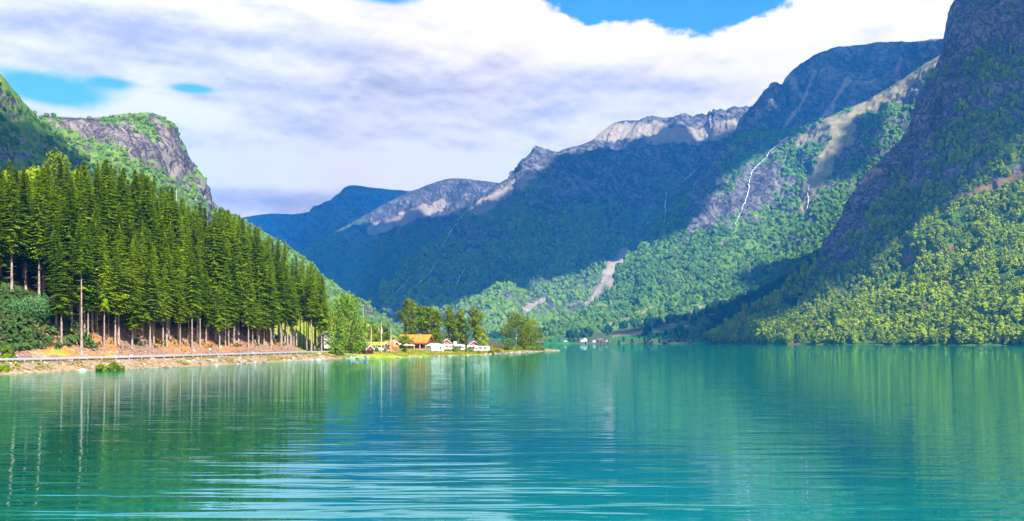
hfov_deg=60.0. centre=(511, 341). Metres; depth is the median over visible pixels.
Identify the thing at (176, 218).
spruce tree
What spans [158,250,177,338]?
spruce tree
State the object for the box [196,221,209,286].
spruce tree
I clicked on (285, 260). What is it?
spruce tree
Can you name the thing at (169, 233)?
spruce tree
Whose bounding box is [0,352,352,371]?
grass
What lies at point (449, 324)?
birch tree
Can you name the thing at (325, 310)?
spruce tree
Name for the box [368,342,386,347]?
turf hut
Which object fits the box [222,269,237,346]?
spruce tree
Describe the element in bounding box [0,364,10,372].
bush
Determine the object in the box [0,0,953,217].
sky
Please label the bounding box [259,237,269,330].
spruce tree
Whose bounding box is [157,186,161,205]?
spruce tree
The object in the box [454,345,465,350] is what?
motorhome
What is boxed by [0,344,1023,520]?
lake water
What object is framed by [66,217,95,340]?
spruce tree
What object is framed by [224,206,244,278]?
spruce tree
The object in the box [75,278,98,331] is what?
spruce tree
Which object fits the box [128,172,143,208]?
spruce tree
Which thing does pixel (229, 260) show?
spruce tree
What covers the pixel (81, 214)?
spruce tree
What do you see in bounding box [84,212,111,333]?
spruce tree
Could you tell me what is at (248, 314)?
spruce tree
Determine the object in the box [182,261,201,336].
spruce tree
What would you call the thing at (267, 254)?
spruce tree
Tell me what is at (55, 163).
broadleaf tree
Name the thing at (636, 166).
mountain
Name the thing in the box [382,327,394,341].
young tree
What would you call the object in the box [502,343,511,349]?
bush
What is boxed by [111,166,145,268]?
spruce tree
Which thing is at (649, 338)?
field tree
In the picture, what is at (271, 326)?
spruce tree
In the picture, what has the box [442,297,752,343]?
valley floor
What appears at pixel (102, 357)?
guardrail
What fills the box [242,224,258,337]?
spruce tree
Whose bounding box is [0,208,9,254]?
spruce tree
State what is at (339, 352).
bush
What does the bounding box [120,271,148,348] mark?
spruce tree
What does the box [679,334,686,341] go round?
field tree
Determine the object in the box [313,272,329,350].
spruce tree
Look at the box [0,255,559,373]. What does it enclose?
ground
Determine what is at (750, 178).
waterfall
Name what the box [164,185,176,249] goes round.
spruce tree
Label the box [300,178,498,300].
mountain
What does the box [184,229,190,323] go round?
spruce tree
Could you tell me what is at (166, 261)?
spruce tree
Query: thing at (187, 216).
spruce tree
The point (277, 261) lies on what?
spruce tree
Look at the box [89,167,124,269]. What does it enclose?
spruce tree
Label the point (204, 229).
spruce tree
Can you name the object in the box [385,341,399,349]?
turf hut
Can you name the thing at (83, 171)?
spruce tree
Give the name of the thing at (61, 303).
spruce tree
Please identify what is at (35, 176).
spruce tree
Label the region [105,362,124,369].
bush
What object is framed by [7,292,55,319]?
young tree
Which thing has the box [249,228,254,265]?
spruce tree
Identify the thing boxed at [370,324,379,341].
young tree
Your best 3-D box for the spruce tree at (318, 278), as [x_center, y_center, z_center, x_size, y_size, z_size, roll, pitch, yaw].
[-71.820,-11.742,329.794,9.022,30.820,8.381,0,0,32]
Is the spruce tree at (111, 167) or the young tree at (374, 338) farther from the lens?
the young tree at (374, 338)
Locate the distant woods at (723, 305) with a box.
[468,251,818,337]
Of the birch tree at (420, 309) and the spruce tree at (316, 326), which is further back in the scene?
the birch tree at (420, 309)
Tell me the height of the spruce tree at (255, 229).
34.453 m
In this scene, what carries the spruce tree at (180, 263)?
on the ground at (72, 350)
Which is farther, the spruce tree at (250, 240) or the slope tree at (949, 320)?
the slope tree at (949, 320)
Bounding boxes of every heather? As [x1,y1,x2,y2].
[0,330,306,357]
[362,343,517,349]
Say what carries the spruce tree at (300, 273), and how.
on the ground at (72, 350)
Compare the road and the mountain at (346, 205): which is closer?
the road
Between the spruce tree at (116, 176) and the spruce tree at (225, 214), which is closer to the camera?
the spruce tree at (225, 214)
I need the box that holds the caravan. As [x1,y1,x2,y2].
[479,346,489,350]
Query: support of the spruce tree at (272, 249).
on the ground at (72, 350)
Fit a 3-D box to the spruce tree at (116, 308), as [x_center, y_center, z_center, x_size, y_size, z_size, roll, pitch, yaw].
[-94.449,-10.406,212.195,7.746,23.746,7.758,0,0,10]
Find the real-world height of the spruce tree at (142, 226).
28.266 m
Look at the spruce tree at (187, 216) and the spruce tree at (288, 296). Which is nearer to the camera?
the spruce tree at (187, 216)
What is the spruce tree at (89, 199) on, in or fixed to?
on the ground at (72, 350)
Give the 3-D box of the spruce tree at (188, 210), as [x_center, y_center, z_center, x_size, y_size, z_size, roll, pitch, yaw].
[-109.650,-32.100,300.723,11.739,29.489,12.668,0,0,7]
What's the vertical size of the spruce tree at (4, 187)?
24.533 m
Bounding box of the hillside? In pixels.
[705,0,1023,345]
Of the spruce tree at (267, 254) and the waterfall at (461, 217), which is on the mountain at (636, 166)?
the waterfall at (461, 217)
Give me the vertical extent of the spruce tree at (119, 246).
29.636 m
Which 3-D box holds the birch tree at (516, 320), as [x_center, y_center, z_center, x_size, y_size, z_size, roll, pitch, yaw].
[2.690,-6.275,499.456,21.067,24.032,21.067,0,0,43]
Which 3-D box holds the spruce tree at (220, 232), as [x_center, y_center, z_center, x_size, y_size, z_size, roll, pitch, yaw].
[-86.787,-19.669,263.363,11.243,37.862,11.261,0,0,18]
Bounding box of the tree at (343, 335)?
[326,326,350,353]
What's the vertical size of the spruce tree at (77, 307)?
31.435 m
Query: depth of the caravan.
418.99 m
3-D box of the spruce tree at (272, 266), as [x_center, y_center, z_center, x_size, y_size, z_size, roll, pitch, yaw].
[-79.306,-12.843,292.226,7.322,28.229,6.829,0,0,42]
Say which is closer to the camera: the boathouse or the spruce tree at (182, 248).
the spruce tree at (182, 248)
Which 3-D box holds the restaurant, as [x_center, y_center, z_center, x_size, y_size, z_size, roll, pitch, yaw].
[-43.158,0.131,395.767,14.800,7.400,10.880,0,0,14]
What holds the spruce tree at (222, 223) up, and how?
on the ground at (72, 350)
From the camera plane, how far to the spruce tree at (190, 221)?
279.84 m
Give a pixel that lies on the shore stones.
(193, 361)
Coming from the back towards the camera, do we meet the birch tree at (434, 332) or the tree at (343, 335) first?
the birch tree at (434, 332)
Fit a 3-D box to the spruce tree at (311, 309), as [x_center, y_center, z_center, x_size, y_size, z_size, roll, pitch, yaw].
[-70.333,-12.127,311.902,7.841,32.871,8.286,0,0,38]
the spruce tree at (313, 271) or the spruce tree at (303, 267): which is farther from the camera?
the spruce tree at (303, 267)
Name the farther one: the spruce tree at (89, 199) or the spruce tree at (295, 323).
the spruce tree at (295, 323)
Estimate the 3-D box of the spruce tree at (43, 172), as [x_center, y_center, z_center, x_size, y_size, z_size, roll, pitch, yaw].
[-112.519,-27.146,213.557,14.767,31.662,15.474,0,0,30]
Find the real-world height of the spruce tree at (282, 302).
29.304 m
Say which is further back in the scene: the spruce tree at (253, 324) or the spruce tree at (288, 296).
the spruce tree at (288, 296)
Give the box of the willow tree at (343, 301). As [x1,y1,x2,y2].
[318,292,373,353]
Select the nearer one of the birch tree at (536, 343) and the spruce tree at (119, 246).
the spruce tree at (119, 246)
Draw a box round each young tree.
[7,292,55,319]
[366,326,372,342]
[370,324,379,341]
[376,323,385,341]
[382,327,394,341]
[477,333,488,345]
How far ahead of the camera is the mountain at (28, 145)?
1238.20 m
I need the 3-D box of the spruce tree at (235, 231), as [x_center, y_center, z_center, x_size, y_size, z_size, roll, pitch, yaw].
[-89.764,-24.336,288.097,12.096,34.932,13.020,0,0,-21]
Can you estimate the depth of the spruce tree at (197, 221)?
267.00 m
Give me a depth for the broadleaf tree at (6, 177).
257.44 m
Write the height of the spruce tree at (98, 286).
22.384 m
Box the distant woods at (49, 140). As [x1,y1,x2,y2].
[0,82,141,194]
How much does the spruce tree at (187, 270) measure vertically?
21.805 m
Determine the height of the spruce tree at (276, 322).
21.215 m
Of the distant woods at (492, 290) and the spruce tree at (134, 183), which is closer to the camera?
the spruce tree at (134, 183)
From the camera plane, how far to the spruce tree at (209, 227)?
265.50 m
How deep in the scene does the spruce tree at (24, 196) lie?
209.04 m
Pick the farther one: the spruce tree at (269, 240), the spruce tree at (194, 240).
the spruce tree at (269, 240)
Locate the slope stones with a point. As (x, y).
(170, 338)
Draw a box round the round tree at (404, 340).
[395,334,414,349]
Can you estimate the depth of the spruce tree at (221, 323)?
255.96 m
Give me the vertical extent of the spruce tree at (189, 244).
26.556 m
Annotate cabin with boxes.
[438,339,450,343]
[464,341,477,344]
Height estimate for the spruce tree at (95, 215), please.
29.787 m
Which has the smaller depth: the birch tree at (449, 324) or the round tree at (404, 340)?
the round tree at (404, 340)
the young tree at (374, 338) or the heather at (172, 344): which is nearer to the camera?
the heather at (172, 344)
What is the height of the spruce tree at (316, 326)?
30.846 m
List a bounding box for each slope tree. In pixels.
[883,308,889,318]
[945,318,951,327]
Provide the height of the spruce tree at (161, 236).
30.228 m
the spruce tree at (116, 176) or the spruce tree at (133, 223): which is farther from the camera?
the spruce tree at (116, 176)
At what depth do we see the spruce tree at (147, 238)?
233.50 m
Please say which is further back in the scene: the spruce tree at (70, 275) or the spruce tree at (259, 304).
the spruce tree at (259, 304)
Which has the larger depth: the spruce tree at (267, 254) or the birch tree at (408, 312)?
the birch tree at (408, 312)
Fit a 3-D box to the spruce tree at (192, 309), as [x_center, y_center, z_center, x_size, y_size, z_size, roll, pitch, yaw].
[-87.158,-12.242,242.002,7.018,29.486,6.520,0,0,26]
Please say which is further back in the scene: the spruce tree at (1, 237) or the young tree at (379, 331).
the young tree at (379, 331)
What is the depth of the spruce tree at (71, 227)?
205.34 m
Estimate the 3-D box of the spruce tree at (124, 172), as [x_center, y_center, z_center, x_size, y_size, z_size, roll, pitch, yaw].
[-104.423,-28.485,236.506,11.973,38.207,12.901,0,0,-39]
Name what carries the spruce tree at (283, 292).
on the ground at (72, 350)
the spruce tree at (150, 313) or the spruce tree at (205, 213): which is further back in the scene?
the spruce tree at (205, 213)
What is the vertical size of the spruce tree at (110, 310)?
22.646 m
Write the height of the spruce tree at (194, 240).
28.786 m
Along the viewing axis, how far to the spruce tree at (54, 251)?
198.88 m
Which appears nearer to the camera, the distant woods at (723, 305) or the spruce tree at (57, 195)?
the spruce tree at (57, 195)
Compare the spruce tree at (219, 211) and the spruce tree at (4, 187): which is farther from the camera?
the spruce tree at (219, 211)
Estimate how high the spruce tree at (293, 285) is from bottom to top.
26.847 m
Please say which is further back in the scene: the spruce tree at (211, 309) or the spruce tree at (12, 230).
the spruce tree at (211, 309)
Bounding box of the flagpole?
[381,321,381,351]
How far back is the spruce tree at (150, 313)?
224.59 m
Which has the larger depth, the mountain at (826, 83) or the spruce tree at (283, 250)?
the mountain at (826, 83)
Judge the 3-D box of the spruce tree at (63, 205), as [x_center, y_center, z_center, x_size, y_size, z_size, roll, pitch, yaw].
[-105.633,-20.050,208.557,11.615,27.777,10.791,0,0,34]
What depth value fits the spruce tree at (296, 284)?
317.50 m
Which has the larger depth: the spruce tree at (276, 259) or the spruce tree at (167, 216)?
the spruce tree at (276, 259)
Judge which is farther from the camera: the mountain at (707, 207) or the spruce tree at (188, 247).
the mountain at (707, 207)
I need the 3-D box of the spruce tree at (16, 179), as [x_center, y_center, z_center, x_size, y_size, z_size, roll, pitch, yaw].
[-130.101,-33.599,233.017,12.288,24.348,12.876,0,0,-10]
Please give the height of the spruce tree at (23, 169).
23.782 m
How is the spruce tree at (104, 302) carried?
on the ground at (72, 350)
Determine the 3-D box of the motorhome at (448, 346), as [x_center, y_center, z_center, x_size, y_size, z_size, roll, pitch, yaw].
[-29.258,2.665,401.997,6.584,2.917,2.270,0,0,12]
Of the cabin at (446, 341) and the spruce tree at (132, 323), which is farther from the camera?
the cabin at (446, 341)
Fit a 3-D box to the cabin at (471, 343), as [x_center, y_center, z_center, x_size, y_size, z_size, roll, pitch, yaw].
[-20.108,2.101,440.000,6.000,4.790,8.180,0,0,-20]
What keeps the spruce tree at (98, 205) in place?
on the ground at (72, 350)
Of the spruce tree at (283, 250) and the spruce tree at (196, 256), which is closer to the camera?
the spruce tree at (196, 256)
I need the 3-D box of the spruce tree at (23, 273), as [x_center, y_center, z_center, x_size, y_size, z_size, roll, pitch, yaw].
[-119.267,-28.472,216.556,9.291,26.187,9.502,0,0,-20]
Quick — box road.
[18,352,321,360]
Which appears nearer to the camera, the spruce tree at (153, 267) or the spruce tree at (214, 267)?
the spruce tree at (153, 267)
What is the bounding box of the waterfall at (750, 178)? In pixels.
[735,137,787,224]
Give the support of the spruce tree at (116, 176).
on the ground at (72, 350)
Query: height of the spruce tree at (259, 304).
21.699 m
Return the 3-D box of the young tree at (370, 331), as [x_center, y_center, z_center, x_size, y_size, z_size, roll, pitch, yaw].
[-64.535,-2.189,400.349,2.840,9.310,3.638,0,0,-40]
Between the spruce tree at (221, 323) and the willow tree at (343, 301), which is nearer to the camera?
the spruce tree at (221, 323)
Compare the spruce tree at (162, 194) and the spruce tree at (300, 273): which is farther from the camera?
the spruce tree at (300, 273)
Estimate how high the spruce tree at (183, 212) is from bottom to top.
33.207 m
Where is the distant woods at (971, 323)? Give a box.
[702,0,1023,344]
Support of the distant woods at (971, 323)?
on the hillside
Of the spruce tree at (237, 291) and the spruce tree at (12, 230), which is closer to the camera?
the spruce tree at (12, 230)
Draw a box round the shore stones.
[6,349,558,370]
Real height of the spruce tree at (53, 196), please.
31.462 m
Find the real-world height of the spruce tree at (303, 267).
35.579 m
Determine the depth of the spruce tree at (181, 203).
292.32 m
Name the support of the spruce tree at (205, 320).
on the ground at (72, 350)
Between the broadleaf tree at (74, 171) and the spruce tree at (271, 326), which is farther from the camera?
the spruce tree at (271, 326)
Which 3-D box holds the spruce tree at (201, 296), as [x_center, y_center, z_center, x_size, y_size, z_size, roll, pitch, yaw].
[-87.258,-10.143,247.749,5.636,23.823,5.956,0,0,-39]
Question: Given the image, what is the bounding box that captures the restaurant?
[397,333,434,349]
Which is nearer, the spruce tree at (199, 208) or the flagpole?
the spruce tree at (199, 208)
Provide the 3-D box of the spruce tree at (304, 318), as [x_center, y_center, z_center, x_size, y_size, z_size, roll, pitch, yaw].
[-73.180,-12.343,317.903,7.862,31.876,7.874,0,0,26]
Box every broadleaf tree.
[1,170,13,190]
[5,165,40,193]
[43,147,73,193]
[69,170,94,193]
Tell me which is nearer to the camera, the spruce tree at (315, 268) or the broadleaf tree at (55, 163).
the broadleaf tree at (55, 163)
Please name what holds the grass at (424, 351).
on the ground at (72, 350)
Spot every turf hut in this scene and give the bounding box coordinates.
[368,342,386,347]
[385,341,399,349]
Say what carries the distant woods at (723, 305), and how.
on the valley floor
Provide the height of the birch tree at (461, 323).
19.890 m
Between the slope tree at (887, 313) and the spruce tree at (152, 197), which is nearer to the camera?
the spruce tree at (152, 197)
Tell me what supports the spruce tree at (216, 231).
on the ground at (72, 350)
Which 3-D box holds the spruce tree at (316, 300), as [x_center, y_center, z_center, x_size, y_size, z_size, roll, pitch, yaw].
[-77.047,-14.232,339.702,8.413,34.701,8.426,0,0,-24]
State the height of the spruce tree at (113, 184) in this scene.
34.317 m
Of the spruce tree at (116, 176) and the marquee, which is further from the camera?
the marquee
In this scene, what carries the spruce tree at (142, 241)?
on the ground at (72, 350)
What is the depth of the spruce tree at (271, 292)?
287.74 m
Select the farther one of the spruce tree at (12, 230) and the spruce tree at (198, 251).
the spruce tree at (198, 251)
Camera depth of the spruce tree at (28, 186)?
224.88 m
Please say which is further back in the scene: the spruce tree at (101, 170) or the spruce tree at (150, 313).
the spruce tree at (101, 170)
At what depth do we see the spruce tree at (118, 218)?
221.84 m
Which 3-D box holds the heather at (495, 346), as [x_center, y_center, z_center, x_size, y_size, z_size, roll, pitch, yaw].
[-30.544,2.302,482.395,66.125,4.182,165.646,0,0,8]
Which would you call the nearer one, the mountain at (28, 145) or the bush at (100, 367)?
the bush at (100, 367)
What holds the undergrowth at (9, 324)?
on the ground at (72, 350)
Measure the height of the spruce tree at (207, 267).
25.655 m
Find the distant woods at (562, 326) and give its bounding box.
[541,67,924,338]
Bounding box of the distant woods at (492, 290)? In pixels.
[367,200,679,335]
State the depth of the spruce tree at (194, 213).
271.99 m
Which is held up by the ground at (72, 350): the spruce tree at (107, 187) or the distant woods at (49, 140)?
the spruce tree at (107, 187)
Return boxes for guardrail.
[0,351,329,361]
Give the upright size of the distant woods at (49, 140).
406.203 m
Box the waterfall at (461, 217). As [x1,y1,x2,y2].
[443,200,482,244]
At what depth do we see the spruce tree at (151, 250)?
231.00 m
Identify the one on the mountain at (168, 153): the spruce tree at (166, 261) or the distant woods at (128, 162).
the distant woods at (128, 162)
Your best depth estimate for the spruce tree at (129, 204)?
243.39 m
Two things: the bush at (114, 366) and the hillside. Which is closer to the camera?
the bush at (114, 366)
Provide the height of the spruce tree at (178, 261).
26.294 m
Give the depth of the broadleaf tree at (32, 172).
261.52 m
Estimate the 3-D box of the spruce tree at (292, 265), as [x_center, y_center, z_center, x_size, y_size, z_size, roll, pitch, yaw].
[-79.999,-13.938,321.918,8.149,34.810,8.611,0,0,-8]
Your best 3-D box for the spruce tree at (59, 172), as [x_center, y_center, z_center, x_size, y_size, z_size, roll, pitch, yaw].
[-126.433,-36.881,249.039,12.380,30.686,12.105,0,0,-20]
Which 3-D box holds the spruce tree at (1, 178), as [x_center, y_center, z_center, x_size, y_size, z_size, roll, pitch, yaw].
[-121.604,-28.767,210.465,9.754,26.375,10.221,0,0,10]
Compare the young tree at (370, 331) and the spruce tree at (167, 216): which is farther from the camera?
the young tree at (370, 331)
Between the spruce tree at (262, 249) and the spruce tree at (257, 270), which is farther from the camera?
the spruce tree at (262, 249)
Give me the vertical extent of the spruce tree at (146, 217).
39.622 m
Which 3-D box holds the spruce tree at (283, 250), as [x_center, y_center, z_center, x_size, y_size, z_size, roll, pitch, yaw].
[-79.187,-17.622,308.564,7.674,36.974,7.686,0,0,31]
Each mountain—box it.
[0,74,93,190]
[38,112,402,334]
[241,185,409,251]
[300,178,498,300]
[371,106,750,336]
[544,55,939,335]
[713,39,942,159]
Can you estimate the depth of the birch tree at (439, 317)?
432.20 m
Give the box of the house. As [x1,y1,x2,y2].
[316,332,333,347]
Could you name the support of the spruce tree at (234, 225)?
on the ground at (72, 350)
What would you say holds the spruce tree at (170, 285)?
on the ground at (72, 350)
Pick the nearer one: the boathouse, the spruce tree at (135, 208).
the spruce tree at (135, 208)
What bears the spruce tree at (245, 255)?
on the ground at (72, 350)
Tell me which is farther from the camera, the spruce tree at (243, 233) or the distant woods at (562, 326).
the distant woods at (562, 326)
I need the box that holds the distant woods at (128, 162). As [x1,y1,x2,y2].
[39,112,417,336]
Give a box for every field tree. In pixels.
[646,335,652,343]
[669,331,676,341]
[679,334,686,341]
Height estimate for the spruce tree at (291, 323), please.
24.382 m
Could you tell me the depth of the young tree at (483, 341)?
431.63 m
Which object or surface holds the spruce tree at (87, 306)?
on the ground at (72, 350)
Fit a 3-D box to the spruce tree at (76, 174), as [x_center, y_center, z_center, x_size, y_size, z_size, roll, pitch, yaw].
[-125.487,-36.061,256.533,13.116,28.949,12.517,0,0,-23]
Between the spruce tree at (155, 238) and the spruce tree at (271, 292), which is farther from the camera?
the spruce tree at (271, 292)
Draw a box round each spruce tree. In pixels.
[0,158,30,289]
[0,166,9,274]
[0,180,22,268]
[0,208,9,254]
[2,170,17,259]
[8,170,20,257]
[13,167,58,293]
[13,172,42,289]
[13,176,31,277]
[14,173,36,270]
[18,167,31,194]
[18,170,51,297]
[29,169,38,198]
[30,161,62,282]
[38,184,68,315]
[40,174,63,298]
[40,198,76,278]
[42,214,67,327]
[45,243,78,345]
[48,177,91,317]
[53,158,64,199]
[55,239,85,332]
[58,160,71,233]
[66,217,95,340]
[68,189,89,313]
[71,218,92,353]
[73,161,106,238]
[73,170,78,191]
[74,174,89,249]
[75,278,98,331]
[76,220,101,338]
[83,176,109,314]
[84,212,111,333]
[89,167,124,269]
[91,206,111,324]
[92,197,113,320]
[93,232,117,347]
[93,243,111,332]
[99,159,127,313]
[99,162,114,194]
[103,249,131,346]
[106,254,111,335]
[107,225,138,344]
[109,164,116,184]
[109,180,116,233]
[109,202,130,285]
[110,252,128,332]
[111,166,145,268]
[113,166,118,191]
[116,165,138,255]
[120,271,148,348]
[121,218,146,292]
[123,189,133,221]
[123,239,145,343]
[124,222,148,265]
[125,236,149,338]
[128,169,151,222]
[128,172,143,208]
[131,199,143,304]
[133,174,170,262]
[135,201,145,306]
[137,221,148,276]
[137,232,156,338]
[139,264,166,347]
[141,247,166,344]
[144,224,160,326]
[148,247,160,334]
[149,180,163,235]
[150,212,163,322]
[151,199,164,232]
[152,174,159,207]
[156,263,176,346]
[157,184,165,227]
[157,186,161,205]
[157,218,178,324]
[157,234,181,345]
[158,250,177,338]
[159,186,182,266]
[160,254,178,332]
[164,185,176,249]
[166,222,184,326]
[170,200,194,271]
[170,271,188,347]
[171,247,189,339]
[174,244,185,293]
[175,215,188,323]
[179,198,185,218]
[179,204,193,244]
[182,245,203,349]
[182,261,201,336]
[182,267,189,341]
[183,231,194,263]
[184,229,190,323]
[185,212,190,242]
[186,205,191,228]
[188,210,193,238]
[188,224,204,272]
[189,204,204,243]
[190,201,206,231]
[192,212,205,259]
[192,249,210,342]
[193,236,207,328]
[195,263,208,346]
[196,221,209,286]
[196,271,217,343]
[202,206,207,228]
[202,221,207,250]
[202,221,212,326]
[202,244,217,328]
[203,205,231,278]
[203,213,231,339]
[203,281,214,340]
[206,215,234,338]
[211,206,226,314]
[211,279,230,348]
[212,214,234,337]
[216,262,233,346]
[221,210,241,259]
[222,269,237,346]
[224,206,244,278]
[226,240,231,330]
[228,253,250,343]
[229,214,248,341]
[230,213,238,306]
[230,214,242,272]
[237,214,246,318]
[238,219,253,326]
[239,259,258,348]
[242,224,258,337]
[244,228,272,341]
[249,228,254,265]
[249,285,260,345]
[251,226,270,335]
[251,227,256,252]
[253,281,270,345]
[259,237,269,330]
[261,235,279,339]
[261,278,274,344]
[266,261,281,344]
[266,266,280,347]
[266,274,279,330]
[267,236,271,329]
[269,239,278,327]
[270,238,288,339]
[273,286,284,340]
[274,241,280,337]
[275,260,290,346]
[275,262,289,343]
[277,240,296,341]
[281,240,291,328]
[283,277,296,345]
[284,272,298,346]
[286,270,301,344]
[288,257,296,344]
[292,256,304,346]
[292,286,299,345]
[297,261,305,346]
[299,265,314,349]
[301,258,306,346]
[301,262,322,350]
[307,265,318,346]
[307,268,324,349]
[308,261,316,348]
[310,271,325,350]
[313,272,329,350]
[316,272,328,347]
[322,278,329,349]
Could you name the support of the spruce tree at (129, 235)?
on the ground at (72, 350)
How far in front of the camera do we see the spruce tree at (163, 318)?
230.98 m
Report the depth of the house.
347.87 m
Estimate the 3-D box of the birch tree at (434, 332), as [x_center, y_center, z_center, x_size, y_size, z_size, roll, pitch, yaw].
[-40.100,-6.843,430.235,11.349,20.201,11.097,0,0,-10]
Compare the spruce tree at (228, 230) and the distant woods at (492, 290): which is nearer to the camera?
the spruce tree at (228, 230)
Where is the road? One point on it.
(170, 356)
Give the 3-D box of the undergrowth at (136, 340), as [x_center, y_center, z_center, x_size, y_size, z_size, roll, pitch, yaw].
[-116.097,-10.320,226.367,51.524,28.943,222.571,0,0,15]
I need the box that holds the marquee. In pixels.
[426,343,443,350]
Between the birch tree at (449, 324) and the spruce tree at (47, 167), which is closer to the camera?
the spruce tree at (47, 167)
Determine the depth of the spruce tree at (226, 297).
260.79 m
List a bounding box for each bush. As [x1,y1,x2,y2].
[0,345,17,361]
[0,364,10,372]
[95,364,108,370]
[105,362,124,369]
[330,340,344,353]
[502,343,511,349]
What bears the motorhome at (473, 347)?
on the ground at (72, 350)
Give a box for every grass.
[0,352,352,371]
[327,347,556,356]
[427,350,524,355]
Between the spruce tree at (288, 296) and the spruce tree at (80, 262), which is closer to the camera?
the spruce tree at (80, 262)
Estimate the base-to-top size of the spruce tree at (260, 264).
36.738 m
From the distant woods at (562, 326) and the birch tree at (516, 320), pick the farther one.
the distant woods at (562, 326)
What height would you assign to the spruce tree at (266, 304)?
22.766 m
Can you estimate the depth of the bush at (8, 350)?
171.63 m
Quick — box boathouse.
[359,345,374,353]
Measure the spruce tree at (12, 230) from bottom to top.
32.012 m
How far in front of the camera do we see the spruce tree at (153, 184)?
295.03 m
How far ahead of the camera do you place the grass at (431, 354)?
386.63 m
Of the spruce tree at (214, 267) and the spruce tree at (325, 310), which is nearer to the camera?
the spruce tree at (214, 267)
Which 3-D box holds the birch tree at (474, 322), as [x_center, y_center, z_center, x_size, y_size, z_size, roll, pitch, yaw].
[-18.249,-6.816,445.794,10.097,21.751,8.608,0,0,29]
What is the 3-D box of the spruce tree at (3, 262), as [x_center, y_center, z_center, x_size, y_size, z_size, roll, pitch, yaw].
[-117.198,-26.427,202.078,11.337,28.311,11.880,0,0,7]
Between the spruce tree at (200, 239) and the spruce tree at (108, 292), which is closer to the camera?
the spruce tree at (108, 292)
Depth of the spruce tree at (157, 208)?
252.44 m
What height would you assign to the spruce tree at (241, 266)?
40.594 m
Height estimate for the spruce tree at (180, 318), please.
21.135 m
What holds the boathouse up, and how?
on the ground at (72, 350)
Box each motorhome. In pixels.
[441,344,453,349]
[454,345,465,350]
[467,345,480,350]
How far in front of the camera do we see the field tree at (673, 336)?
1937.03 m
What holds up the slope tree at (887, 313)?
on the hillside
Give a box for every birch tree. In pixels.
[397,298,419,335]
[408,305,434,333]
[418,307,440,341]
[430,309,445,343]
[441,307,457,344]
[453,309,468,344]
[466,306,485,342]
[497,310,534,348]
[517,318,546,350]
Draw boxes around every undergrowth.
[0,254,315,350]
[0,277,102,349]
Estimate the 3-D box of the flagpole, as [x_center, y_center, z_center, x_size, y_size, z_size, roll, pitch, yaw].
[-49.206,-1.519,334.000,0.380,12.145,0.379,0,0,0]
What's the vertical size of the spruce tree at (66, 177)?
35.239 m
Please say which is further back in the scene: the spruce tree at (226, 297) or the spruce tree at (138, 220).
the spruce tree at (226, 297)
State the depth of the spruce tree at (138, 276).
222.96 m
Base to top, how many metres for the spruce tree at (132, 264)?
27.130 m
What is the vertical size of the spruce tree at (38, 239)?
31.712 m
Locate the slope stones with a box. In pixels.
[0,328,286,356]

